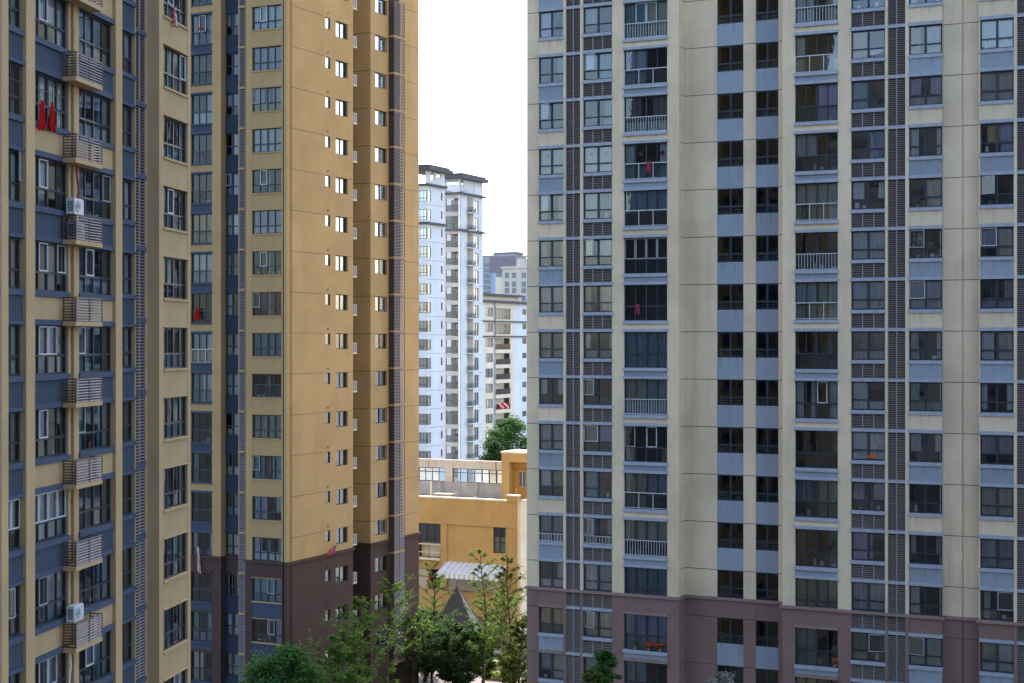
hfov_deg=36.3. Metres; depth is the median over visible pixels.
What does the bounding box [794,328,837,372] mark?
balcony window
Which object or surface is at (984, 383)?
casement window
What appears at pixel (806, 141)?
balcony window
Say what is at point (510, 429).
broadleaf tree
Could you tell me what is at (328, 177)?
vent window
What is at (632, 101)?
balcony window
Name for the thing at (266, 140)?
casement window
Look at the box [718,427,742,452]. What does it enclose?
stair window
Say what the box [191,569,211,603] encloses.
balcony window
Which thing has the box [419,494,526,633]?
school building
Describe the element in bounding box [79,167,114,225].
casement window
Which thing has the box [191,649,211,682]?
balcony window
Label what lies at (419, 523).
window
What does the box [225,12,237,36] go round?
casement window
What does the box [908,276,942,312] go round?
casement window
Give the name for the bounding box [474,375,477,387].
tall window
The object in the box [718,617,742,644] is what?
stair window
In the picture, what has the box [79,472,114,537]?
casement window
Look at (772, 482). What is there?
stair window
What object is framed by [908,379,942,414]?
casement window
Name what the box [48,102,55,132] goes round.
hanging cloth
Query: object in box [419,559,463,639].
feathery tree
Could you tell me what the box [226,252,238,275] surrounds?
casement window
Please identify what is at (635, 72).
balcony window
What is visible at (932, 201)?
casement window
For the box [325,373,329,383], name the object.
vent window
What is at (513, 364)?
cream block
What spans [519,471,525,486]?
window
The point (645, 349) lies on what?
balcony window
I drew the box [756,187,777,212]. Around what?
stair window
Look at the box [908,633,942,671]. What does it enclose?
casement window
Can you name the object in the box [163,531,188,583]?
casement window
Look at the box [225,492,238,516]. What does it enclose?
casement window
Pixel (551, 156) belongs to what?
casement window
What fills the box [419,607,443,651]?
broadleaf tree
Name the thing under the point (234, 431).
casement window
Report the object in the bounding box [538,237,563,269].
casement window
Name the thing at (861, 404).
casement window
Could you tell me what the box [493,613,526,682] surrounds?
feathery tree
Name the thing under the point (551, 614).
casement window
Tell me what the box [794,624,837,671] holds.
balcony window
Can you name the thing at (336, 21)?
side window
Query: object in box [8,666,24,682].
casement window
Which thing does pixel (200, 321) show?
balcony window
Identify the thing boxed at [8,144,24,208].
casement window
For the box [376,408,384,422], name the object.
side window
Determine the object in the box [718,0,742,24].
stair window
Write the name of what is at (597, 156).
casement window
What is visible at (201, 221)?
balcony window
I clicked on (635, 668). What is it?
balcony window
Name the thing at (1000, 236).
casement window
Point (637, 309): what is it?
hanging cloth
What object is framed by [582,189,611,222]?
casement window
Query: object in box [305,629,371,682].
feathery tree
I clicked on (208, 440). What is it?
balcony window
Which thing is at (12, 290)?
casement window
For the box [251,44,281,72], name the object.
casement window
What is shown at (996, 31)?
casement window
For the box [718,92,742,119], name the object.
stair window
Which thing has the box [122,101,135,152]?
casement window
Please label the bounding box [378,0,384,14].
side window
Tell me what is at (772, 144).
stair window
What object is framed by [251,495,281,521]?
casement window
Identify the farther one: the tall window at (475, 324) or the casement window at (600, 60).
the tall window at (475, 324)
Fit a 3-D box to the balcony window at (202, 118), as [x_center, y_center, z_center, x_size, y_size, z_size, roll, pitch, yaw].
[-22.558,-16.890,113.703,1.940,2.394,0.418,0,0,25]
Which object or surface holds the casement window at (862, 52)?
in the apartment tower at (801, 244)
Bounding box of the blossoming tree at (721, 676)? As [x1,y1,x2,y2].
[703,669,734,682]
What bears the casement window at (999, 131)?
in the apartment tower at (801, 244)
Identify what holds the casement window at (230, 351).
in the apartment tower at (305, 285)
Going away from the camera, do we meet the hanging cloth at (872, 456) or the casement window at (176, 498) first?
the casement window at (176, 498)
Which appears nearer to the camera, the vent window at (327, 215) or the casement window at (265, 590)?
the casement window at (265, 590)
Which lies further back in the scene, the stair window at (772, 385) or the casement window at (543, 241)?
the casement window at (543, 241)
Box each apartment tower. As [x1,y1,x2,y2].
[0,0,190,682]
[191,0,420,682]
[525,0,1023,682]
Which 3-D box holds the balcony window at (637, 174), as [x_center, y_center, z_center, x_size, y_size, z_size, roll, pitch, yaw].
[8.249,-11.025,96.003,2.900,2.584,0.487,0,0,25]
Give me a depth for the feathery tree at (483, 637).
119.94 m
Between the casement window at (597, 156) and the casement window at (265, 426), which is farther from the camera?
the casement window at (265, 426)
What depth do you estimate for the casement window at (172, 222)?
65.26 m
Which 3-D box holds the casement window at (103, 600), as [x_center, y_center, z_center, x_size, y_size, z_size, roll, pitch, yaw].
[-15.804,9.020,58.481,0.611,2.114,3.164,0,0,8]
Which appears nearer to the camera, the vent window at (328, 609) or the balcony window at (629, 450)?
the balcony window at (629, 450)
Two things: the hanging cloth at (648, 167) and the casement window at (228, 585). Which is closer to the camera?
the hanging cloth at (648, 167)
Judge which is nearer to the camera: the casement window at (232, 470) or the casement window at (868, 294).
the casement window at (868, 294)
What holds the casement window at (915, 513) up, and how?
in the apartment tower at (801, 244)
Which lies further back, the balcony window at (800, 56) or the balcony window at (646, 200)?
the balcony window at (646, 200)
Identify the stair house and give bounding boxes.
[501,449,526,499]
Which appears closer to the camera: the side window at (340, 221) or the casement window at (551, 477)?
the casement window at (551, 477)
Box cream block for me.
[483,293,526,479]
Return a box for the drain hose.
[68,653,71,682]
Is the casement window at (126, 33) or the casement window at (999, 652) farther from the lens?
the casement window at (999, 652)
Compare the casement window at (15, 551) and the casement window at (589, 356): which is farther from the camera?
the casement window at (589, 356)
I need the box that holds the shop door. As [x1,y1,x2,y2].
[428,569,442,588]
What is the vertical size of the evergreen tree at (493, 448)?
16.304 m
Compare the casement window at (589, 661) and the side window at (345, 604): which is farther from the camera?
the side window at (345, 604)
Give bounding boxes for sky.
[419,0,526,255]
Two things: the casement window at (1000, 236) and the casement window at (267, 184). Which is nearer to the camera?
the casement window at (1000, 236)
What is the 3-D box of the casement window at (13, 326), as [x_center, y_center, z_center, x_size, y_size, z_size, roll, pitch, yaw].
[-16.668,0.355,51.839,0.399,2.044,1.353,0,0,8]
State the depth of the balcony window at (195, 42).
113.79 m
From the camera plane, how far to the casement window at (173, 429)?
65.76 m
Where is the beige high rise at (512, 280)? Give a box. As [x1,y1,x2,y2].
[495,259,526,418]
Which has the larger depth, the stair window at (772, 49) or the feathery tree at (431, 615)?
the feathery tree at (431, 615)
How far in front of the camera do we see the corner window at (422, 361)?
243.25 m
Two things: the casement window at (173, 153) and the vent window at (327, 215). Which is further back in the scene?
the vent window at (327, 215)
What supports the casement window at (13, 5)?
in the apartment tower at (95, 421)
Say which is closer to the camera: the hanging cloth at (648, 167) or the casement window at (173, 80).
the casement window at (173, 80)
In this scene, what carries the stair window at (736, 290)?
in the apartment tower at (801, 244)
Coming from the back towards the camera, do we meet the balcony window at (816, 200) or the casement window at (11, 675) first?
the balcony window at (816, 200)
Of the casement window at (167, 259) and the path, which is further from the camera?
the path
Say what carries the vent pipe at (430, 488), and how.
on the school building at (454, 529)
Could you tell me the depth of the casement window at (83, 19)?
58.43 m
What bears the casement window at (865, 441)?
in the apartment tower at (801, 244)
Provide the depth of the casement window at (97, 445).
58.93 m
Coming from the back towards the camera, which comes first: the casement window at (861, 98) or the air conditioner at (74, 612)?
the casement window at (861, 98)
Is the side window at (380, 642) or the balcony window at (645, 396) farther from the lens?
the side window at (380, 642)
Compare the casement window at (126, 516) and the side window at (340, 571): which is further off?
the side window at (340, 571)
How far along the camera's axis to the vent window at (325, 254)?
114.85 m
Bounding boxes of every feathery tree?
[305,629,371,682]
[315,595,402,681]
[354,572,438,682]
[384,612,441,682]
[415,610,454,682]
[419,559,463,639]
[452,622,505,680]
[457,587,526,682]
[463,548,504,682]
[473,553,526,682]
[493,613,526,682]
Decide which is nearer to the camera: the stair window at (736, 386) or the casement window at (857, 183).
the casement window at (857, 183)
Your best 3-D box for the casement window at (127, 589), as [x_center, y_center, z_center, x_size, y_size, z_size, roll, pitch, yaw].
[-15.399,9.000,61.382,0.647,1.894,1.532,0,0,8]
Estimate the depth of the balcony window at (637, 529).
96.08 m
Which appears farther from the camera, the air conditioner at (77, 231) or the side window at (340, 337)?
the side window at (340, 337)
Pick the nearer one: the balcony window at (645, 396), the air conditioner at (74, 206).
the air conditioner at (74, 206)
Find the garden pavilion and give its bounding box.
[434,583,482,650]
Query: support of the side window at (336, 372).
in the apartment tower at (305, 285)
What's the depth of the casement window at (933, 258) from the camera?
88.73 m
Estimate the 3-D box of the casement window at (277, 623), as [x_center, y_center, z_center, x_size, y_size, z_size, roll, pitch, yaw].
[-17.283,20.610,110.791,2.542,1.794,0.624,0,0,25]
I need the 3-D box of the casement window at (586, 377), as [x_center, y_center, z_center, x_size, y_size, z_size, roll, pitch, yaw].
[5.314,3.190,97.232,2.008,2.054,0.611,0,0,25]
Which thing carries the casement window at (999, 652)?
in the apartment tower at (801, 244)
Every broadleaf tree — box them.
[231,640,331,682]
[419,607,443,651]
[421,620,495,682]
[473,415,526,475]
[580,667,603,682]
[592,648,622,682]
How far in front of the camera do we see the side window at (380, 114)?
122.17 m
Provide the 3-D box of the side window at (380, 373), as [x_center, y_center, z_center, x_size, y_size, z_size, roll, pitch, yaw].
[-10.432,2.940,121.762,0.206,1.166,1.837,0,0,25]
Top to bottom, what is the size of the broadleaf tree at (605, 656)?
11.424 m
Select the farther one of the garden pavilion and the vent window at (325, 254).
the garden pavilion
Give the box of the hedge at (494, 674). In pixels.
[490,671,501,679]
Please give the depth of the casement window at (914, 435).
88.75 m
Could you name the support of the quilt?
hanging from the cream block
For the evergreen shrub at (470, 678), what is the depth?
125.26 m
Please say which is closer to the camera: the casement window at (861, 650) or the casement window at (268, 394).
the casement window at (861, 650)
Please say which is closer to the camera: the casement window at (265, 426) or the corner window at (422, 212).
the casement window at (265, 426)
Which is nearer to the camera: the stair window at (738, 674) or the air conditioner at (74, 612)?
the air conditioner at (74, 612)
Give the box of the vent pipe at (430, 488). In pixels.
[430,481,431,495]
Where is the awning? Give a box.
[437,561,506,581]
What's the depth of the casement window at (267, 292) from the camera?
110.64 m
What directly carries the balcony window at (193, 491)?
in the apartment tower at (305, 285)
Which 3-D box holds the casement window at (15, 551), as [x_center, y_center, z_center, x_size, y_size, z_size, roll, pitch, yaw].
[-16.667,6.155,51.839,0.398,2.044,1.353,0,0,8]
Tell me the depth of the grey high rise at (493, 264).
816.58 m
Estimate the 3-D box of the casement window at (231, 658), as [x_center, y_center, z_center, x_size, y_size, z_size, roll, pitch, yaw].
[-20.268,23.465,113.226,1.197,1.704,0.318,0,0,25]
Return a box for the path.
[419,640,526,682]
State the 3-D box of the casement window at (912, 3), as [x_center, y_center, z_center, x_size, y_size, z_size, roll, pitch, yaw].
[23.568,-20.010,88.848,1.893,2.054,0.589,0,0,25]
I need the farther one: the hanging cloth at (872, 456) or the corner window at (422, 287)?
the corner window at (422, 287)
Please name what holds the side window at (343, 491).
in the apartment tower at (305, 285)
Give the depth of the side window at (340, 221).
116.86 m
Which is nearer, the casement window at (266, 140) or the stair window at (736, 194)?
the stair window at (736, 194)
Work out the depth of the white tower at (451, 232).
255.20 m
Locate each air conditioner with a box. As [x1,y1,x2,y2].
[66,198,83,215]
[66,603,83,622]
[67,222,84,239]
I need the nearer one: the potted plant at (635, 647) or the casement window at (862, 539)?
the casement window at (862, 539)
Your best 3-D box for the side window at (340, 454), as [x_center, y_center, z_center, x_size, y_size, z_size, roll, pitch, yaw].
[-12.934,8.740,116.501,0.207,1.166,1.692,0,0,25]
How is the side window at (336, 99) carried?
in the apartment tower at (305, 285)
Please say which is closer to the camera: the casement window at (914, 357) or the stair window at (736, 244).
the casement window at (914, 357)
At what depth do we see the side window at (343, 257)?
117.17 m
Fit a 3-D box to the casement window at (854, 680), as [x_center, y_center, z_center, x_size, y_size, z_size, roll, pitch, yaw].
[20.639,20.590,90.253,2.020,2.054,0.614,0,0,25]
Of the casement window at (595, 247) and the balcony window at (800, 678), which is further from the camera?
the casement window at (595, 247)
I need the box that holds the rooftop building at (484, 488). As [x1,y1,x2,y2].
[419,458,501,497]
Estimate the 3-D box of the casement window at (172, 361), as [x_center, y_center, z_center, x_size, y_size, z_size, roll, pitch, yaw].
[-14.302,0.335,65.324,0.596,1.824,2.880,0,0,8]
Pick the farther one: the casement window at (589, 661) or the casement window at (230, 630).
the casement window at (230, 630)
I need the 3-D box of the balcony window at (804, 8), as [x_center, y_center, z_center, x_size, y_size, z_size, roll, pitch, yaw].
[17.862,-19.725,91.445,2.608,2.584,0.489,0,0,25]
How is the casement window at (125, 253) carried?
in the apartment tower at (95, 421)
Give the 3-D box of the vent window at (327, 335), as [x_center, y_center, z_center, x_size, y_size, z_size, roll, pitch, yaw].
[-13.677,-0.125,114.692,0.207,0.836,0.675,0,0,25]
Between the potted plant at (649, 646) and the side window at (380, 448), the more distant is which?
the side window at (380, 448)
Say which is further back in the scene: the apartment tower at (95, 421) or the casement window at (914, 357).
the casement window at (914, 357)
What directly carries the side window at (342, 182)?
in the apartment tower at (305, 285)
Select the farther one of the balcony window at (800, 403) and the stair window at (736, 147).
the stair window at (736, 147)
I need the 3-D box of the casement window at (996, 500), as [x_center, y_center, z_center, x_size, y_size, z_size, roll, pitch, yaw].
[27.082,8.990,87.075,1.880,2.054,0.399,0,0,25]
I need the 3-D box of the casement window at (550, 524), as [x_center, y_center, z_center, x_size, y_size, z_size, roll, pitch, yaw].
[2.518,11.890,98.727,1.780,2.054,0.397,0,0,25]
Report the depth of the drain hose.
55.44 m
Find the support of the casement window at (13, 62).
in the apartment tower at (95, 421)
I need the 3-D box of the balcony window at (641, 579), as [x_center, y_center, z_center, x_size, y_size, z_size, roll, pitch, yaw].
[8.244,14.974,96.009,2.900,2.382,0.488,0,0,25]
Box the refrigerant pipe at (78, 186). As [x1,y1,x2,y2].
[75,166,79,198]
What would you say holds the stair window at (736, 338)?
in the apartment tower at (801, 244)
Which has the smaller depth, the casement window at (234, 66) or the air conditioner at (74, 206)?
the air conditioner at (74, 206)
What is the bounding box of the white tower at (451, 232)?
[419,164,488,481]
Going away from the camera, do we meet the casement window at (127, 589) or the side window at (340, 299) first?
the casement window at (127, 589)
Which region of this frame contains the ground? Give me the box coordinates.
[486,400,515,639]
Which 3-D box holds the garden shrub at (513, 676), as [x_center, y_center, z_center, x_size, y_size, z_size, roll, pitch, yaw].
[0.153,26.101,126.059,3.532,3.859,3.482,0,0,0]
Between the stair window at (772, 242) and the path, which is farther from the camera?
the path
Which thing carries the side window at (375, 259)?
in the apartment tower at (305, 285)
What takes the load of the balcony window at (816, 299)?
in the apartment tower at (801, 244)
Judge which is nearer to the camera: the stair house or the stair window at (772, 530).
the stair window at (772, 530)
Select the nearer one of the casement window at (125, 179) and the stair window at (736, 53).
the casement window at (125, 179)
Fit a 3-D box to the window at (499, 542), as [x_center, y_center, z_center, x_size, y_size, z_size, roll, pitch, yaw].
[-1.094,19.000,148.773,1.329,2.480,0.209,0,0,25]
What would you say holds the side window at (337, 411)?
in the apartment tower at (305, 285)
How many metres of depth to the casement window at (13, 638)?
52.08 m
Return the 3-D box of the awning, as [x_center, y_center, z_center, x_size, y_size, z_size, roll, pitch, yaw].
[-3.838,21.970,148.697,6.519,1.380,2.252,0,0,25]
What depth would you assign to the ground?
148.67 m
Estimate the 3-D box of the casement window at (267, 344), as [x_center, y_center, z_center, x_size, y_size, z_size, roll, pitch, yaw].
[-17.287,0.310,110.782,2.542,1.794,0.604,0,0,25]
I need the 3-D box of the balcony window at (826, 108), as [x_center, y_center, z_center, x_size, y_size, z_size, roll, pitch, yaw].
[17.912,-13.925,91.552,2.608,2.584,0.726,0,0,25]
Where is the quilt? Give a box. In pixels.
[499,403,508,408]
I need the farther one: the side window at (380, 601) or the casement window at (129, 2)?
the side window at (380, 601)
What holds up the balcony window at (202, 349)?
in the apartment tower at (305, 285)
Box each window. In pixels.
[8,0,24,36]
[8,56,24,122]
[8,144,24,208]
[8,232,24,294]
[8,320,24,382]
[8,407,24,470]
[8,493,24,558]
[8,580,24,646]
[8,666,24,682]
[35,0,70,54]
[35,64,70,135]
[35,149,70,217]
[35,234,70,297]
[35,319,70,380]
[35,401,70,465]
[35,482,70,550]
[35,563,70,635]
[35,643,70,682]
[79,7,114,74]
[79,87,114,149]
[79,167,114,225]
[79,244,114,300]
[79,321,114,377]
[79,397,114,457]
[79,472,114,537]
[79,548,114,614]
[79,623,114,682]
[122,0,135,7]
[122,26,135,80]
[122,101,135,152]
[122,175,135,225]
[122,250,135,298]
[122,324,135,372]
[122,397,135,446]
[122,470,135,521]
[122,543,135,595]
[122,616,135,670]
[163,0,188,30]
[163,43,188,98]
[163,114,188,165]
[163,185,188,233]
[163,256,188,301]
[163,327,188,370]
[163,395,188,441]
[163,463,188,512]
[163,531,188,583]
[163,598,188,654]
[163,666,188,682]
[191,0,211,6]
[191,11,211,46]
[191,51,211,85]
[191,91,211,125]
[191,131,211,165]
[191,171,211,204]
[191,211,211,244]
[191,251,211,284]
[191,291,211,323]
[191,331,211,363]
[191,371,211,403]
[191,411,211,443]
[191,450,211,483]
[191,490,211,523]
[191,530,211,555]
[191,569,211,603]
[191,609,211,643]
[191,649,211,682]
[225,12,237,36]
[225,52,238,76]
[225,92,238,116]
[225,132,238,156]
[225,172,238,195]
[225,373,237,395]
[225,412,237,435]
[225,452,237,475]
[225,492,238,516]
[225,532,237,555]
[225,572,238,596]
[225,612,238,636]
[225,652,238,676]
[226,212,238,235]
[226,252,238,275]
[226,292,238,315]
[226,333,237,355]
[251,3,281,31]
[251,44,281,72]
[251,86,281,112]
[251,127,281,153]
[251,168,281,194]
[251,209,281,234]
[251,250,281,275]
[251,291,281,316]
[251,332,281,357]
[251,373,281,398]
[251,414,281,439]
[251,455,281,480]
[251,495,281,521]
[251,536,281,561]
[251,577,281,604]
[251,618,281,645]
[325,17,329,29]
[325,136,329,147]
[325,175,329,186]
[325,254,329,265]
[325,333,329,344]
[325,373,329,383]
[325,530,329,541]
[325,609,329,620]
[326,215,329,226]
[336,21,345,38]
[336,60,345,77]
[336,99,345,116]
[336,138,345,154]
[336,177,345,193]
[336,216,345,232]
[336,255,345,271]
[336,294,345,309]
[336,333,345,348]
[336,372,345,387]
[336,411,345,426]
[336,450,345,465]
[336,488,345,504]
[336,527,345,543]
[336,566,345,582]
[336,604,345,621]
[375,35,384,51]
[375,72,384,88]
[375,110,384,125]
[375,147,384,162]
[375,184,384,200]
[375,222,384,237]
[375,259,384,274]
[375,296,384,311]
[375,334,384,348]
[375,371,384,385]
[375,445,384,460]
[375,482,384,497]
[375,519,384,534]
[375,556,384,572]
[375,594,384,609]
[375,630,384,646]
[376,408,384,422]
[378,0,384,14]
[419,190,427,201]
[419,209,427,219]
[419,228,427,238]
[419,284,427,293]
[419,321,427,331]
[419,358,427,368]
[419,414,427,424]
[419,432,427,442]
[419,523,440,542]
[426,432,430,442]
[474,323,477,334]
[474,340,477,352]
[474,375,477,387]
[486,369,492,377]
[486,399,492,407]
[486,414,492,422]
[494,527,505,552]
[495,308,509,319]
[495,323,509,334]
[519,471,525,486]
[538,6,563,41]
[538,53,563,86]
[538,99,563,132]
[538,145,563,178]
[538,191,563,223]
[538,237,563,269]
[538,283,563,315]
[538,329,563,361]
[538,375,563,407]
[538,420,563,453]
[538,466,563,499]
[538,512,563,545]
[538,558,563,587]
[538,603,563,637]
[538,649,563,682]
[582,2,611,37]
[582,48,611,83]
[582,95,611,130]
[582,142,611,176]
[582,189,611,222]
[582,235,611,268]
[582,282,611,314]
[582,329,611,361]
[582,375,611,408]
[582,421,611,454]
[582,468,611,501]
[582,514,611,548]
[582,560,611,591]
[582,606,611,641]
[582,653,611,682]
[623,0,667,42]
[623,44,667,89]
[623,91,667,135]
[623,139,667,182]
[623,186,667,229]
[623,234,667,276]
[623,281,667,323]
[623,329,667,370]
[623,376,667,418]
[623,423,667,465]
[623,470,667,513]
[623,517,667,560]
[623,563,667,595]
[623,610,667,656]
[623,657,667,682]
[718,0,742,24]
[718,45,742,71]
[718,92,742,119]
[718,140,742,166]
[718,188,742,214]
[718,236,742,261]
[718,284,742,309]
[718,332,742,357]
[718,379,742,404]
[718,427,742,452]
[718,474,742,500]
[718,522,742,548]
[718,570,742,596]
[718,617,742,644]
[718,665,742,682]
[756,0,777,20]
[756,42,777,68]
[756,90,777,116]
[756,138,777,164]
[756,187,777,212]
[756,235,777,261]
[756,283,777,309]
[756,332,777,357]
[756,380,777,405]
[756,428,777,453]
[756,476,777,502]
[756,524,777,550]
[756,572,777,598]
[756,620,777,647]
[756,668,777,682]
[794,0,837,27]
[794,29,837,76]
[794,79,837,125]
[794,129,837,174]
[794,179,837,224]
[794,229,837,273]
[794,278,837,322]
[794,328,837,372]
[794,378,837,422]
[794,427,837,472]
[794,476,837,522]
[794,525,837,571]
[794,575,837,607]
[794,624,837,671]
[794,673,837,682]
[850,0,884,13]
[850,25,884,63]
[850,75,884,113]
[850,126,884,163]
[850,176,884,213]
[850,227,884,263]
[850,277,884,312]
[850,328,884,363]
[850,378,884,413]
[850,428,884,464]
[850,478,884,514]
[850,528,884,565]
[850,578,884,611]
[850,628,884,666]
[850,677,884,682]
[908,0,942,7]
[908,20,942,58]
[908,71,942,109]
[908,122,942,160]
[908,174,942,210]
[908,225,942,261]
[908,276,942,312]
[908,328,942,363]
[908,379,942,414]
[908,429,942,466]
[908,480,942,517]
[908,531,942,568]
[908,582,942,615]
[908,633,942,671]
[979,14,1013,52]
[979,66,1013,104]
[979,118,1013,156]
[979,171,1013,208]
[979,223,1013,260]
[979,275,1013,311]
[979,327,1013,363]
[979,379,1013,416]
[979,431,1013,468]
[979,483,1013,520]
[979,535,1013,573]
[979,586,1013,621]
[979,638,1013,677]
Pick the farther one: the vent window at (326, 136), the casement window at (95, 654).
the vent window at (326, 136)
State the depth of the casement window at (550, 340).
98.74 m
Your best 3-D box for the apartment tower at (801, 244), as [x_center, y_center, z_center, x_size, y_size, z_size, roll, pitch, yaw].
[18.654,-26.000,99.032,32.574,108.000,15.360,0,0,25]
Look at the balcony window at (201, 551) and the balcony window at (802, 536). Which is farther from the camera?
the balcony window at (201, 551)
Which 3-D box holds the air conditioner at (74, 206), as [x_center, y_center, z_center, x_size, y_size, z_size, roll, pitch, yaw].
[-15.604,-4.775,55.735,0.318,0.600,0.806,0,0,8]
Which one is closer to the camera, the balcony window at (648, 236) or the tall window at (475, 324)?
the balcony window at (648, 236)
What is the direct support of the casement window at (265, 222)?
in the apartment tower at (305, 285)
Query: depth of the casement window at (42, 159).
54.52 m
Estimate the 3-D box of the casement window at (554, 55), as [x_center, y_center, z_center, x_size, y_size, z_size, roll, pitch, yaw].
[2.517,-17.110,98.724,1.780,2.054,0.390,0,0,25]
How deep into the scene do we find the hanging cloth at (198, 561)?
113.43 m
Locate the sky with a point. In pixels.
(473, 53)
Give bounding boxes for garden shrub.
[418,638,435,681]
[495,644,526,682]
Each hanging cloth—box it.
[38,100,46,130]
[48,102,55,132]
[173,7,177,28]
[194,308,199,320]
[196,547,200,575]
[327,545,336,555]
[635,304,639,313]
[646,161,650,173]
[868,454,876,458]
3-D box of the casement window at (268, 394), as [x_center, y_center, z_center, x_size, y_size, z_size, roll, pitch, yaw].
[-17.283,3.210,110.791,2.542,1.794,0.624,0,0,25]
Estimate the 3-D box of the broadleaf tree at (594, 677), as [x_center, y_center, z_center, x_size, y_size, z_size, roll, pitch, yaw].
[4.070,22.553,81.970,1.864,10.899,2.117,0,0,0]
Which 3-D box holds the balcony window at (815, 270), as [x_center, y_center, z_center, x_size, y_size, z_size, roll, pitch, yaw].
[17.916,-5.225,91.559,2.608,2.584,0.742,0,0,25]
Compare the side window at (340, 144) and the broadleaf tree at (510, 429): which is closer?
the side window at (340, 144)
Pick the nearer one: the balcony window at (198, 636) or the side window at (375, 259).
the balcony window at (198, 636)
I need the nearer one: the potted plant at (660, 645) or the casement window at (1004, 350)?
the casement window at (1004, 350)
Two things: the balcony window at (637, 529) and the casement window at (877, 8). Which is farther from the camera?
the balcony window at (637, 529)
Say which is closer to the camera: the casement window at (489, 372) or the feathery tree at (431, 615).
the feathery tree at (431, 615)
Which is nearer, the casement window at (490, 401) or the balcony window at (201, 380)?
the balcony window at (201, 380)
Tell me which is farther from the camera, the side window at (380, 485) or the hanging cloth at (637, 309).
the side window at (380, 485)
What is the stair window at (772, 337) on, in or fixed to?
in the apartment tower at (801, 244)
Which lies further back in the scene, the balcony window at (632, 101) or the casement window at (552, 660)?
the casement window at (552, 660)
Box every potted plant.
[630,638,640,649]
[643,642,654,650]
[654,643,665,651]
[832,658,837,667]
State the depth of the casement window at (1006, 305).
87.01 m
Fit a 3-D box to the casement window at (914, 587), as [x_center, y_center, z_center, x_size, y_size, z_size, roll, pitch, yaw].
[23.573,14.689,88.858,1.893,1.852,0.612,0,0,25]
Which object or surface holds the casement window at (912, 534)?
in the apartment tower at (801, 244)
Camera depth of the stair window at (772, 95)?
93.87 m
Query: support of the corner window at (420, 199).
in the white tower at (451, 232)
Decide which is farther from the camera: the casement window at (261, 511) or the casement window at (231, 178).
the casement window at (231, 178)
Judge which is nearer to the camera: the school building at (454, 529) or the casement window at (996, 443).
the casement window at (996, 443)
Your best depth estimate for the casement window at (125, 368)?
61.84 m
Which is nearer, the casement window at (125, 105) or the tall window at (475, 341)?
the casement window at (125, 105)
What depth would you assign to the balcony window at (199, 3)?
113.73 m
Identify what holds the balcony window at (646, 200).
in the apartment tower at (801, 244)
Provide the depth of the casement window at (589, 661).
97.71 m
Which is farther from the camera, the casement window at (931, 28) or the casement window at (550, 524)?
the casement window at (550, 524)
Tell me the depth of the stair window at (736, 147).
94.84 m
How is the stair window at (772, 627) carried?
in the apartment tower at (801, 244)
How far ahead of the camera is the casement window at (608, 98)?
97.30 m
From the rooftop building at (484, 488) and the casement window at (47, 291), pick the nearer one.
the casement window at (47, 291)
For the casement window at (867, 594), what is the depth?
90.19 m
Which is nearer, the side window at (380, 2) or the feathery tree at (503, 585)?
the feathery tree at (503, 585)
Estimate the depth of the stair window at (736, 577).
94.84 m
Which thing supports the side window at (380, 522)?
in the apartment tower at (305, 285)
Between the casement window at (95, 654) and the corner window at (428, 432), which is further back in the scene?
the corner window at (428, 432)
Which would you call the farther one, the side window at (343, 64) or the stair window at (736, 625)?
the side window at (343, 64)
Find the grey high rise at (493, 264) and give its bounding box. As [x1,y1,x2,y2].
[483,252,526,392]
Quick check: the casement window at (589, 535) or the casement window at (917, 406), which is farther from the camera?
the casement window at (589, 535)
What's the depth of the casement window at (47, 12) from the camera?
55.19 m
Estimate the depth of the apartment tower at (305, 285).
113.67 m
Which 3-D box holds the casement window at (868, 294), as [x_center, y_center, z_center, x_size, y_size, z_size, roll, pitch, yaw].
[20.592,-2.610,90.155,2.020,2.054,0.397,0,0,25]
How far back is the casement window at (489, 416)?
297.46 m
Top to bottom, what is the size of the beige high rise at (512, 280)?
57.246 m
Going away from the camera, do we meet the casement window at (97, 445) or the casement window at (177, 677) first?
the casement window at (97, 445)
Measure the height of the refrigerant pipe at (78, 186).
1.359 m
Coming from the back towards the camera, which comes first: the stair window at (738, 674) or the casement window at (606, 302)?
the casement window at (606, 302)
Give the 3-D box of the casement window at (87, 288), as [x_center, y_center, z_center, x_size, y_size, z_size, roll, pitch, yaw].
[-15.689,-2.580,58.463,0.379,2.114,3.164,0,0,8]
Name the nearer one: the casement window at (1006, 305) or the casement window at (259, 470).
the casement window at (1006, 305)
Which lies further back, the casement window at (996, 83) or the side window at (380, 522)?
the side window at (380, 522)
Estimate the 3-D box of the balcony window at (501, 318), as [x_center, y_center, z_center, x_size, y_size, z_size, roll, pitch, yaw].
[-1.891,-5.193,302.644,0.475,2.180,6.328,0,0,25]
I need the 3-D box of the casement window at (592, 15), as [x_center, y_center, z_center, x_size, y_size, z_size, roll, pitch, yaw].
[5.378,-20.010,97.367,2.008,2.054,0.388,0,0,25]
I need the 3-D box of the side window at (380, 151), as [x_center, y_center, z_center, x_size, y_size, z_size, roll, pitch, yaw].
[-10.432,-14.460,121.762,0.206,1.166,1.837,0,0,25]
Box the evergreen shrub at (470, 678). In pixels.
[434,643,487,682]
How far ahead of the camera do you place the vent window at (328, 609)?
114.93 m
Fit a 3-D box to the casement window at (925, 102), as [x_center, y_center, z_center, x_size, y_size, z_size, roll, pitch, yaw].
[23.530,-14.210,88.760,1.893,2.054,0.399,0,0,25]
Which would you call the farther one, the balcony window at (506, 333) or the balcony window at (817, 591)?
the balcony window at (506, 333)
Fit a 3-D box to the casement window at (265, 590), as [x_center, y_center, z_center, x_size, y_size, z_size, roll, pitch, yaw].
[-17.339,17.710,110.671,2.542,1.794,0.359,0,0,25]
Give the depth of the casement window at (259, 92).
110.70 m

